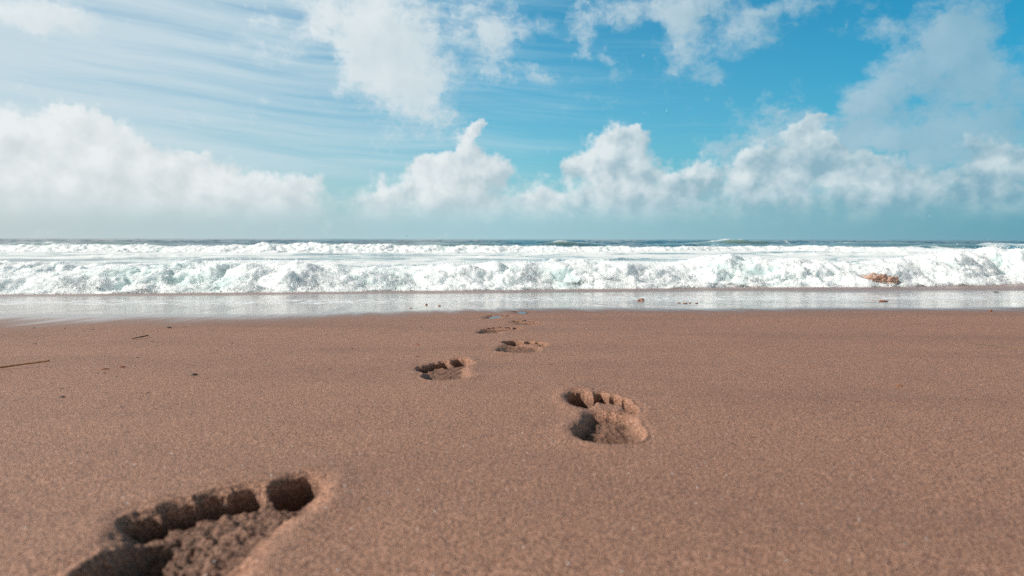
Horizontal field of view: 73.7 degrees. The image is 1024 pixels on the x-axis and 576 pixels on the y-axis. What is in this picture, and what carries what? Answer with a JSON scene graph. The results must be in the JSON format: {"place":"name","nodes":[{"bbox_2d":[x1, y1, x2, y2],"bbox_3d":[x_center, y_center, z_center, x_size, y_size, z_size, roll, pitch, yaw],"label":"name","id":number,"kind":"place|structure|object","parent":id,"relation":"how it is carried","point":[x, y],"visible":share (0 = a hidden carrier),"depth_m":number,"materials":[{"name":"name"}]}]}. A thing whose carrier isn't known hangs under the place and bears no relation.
{"place":"outdoors","nodes":[
{"label":"outdoors","id":0,"kind":"place"},
{"bbox_2d":[0,284,1023,575],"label":"beach sand","id":1,"kind":"structure","parent":0,"point":[830,430],"depth_m":0.90,"materials":[{"name":"brown sand"}]},
{"bbox_2d":[0,360,49,367],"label":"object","id":2,"kind":"object","parent":1,"relation":"on","point":[24,364],"visible":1,"depth_m":1.43,"materials":[{"name":"brown wood"}]},
{"bbox_2d":[62,469,334,575],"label":"footprint","id":3,"kind":"object","parent":1,"relation":"on","point":[234,529],"visible":0.94,"depth_m":0.57},
{"bbox_2d":[414,357,475,380],"bbox_3d":[-0.143,0.186,1.459,0.138,0.051,0.350,0,4,0],"label":"footprint","id":4,"kind":"object","parent":1,"relation":"on","point":[455,368],"visible":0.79,"depth_m":1.50},
{"bbox_2d":[482,315,512,318],"bbox_3d":[-0.065,0.140,3.157,0.160,0.029,0.298,0,4,0],"label":"footprint","id":5,"kind":"object","parent":1,"relation":"on","point":[492,316],"visible":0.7,"depth_m":3.21,"materials":[{"name":"brown sand"}]},
{"bbox_2d":[473,327,522,333],"bbox_3d":[-0.058,0.160,2.420,0.156,0.040,0.313,2,4,19],"label":"footprint","id":6,"kind":"object","parent":1,"relation":"on","point":[491,330],"visible":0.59,"depth_m":2.49},
{"bbox_2d":[503,320,540,324],"bbox_3d":[0.043,0.149,2.793,0.158,0.028,0.230,0,4,0],"label":"footprint","id":7,"kind":"object","parent":1,"relation":"on","point":[517,322],"visible":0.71,"depth_m":2.83},
{"bbox_2d":[511,311,532,313],"bbox_3d":[0.052,0.133,3.559,0.140,0.031,0.290,0,4,0],"label":"footprint","id":8,"kind":"object","parent":1,"relation":"on","point":[520,312],"visible":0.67,"depth_m":3.61,"materials":[{"name":"brown sand"}]},
{"bbox_2d":[493,340,551,352],"bbox_3d":[0.032,0.177,1.894,0.164,0.052,0.336,0,4,0],"label":"footprint","id":9,"kind":"object","parent":1,"relation":"on","point":[515,346],"visible":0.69,"depth_m":1.92},
{"bbox_2d":[561,389,650,444],"bbox_3d":[0.133,0.202,0.986,0.124,0.068,0.383,0,4,0],"label":"footprint","id":10,"kind":"object","parent":1,"relation":"on","point":[609,427],"visible":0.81,"depth_m":0.98},
{"bbox_2d":[860,272,900,283],"bbox_3d":[7.937,-0.154,14.805,1.084,0.366,0.635,0,4,0],"label":"rock","id":11,"kind":"object","parent":1,"relation":"on","point":[886,279],"visible":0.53,"depth_m":14.60,"materials":[{"name":"beige stone"}]},
{"bbox_2d":[0,238,1023,267],"bbox_3d":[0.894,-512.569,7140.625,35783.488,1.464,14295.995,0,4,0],"label":"sea water","id":12,"kind":"structure","parent":0,"point":[368,259],"depth_m":46.88,"materials":[{"name":"white liquid"}]},
{"bbox_2d":[0,252,664,272],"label":"breaking wave","id":13,"kind":"object","parent":12,"relation":"on","point":[57,265],"visible":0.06,"depth_m":19.82,"materials":[{"name":"liquid"}]},
{"bbox_2d":[0,242,1010,252],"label":"breaking wave","id":14,"kind":"object","parent":12,"relation":"on","point":[266,247],"visible":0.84,"depth_m":51.53,"materials":[{"name":"white liquid"}]},
{"bbox_2d":[0,236,1023,294],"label":"breaking wave","id":15,"kind":"object","parent":12,"relation":"on","point":[988,265],"visible":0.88,"depth_m":14.13,"materials":[{"name":"liquid"}]},
{"bbox_2d":[0,0,1023,239],"label":"sky","id":16,"kind":"structure","parent":0,"point":[241,119],"materials":[{"name":"blue"}]}
]}

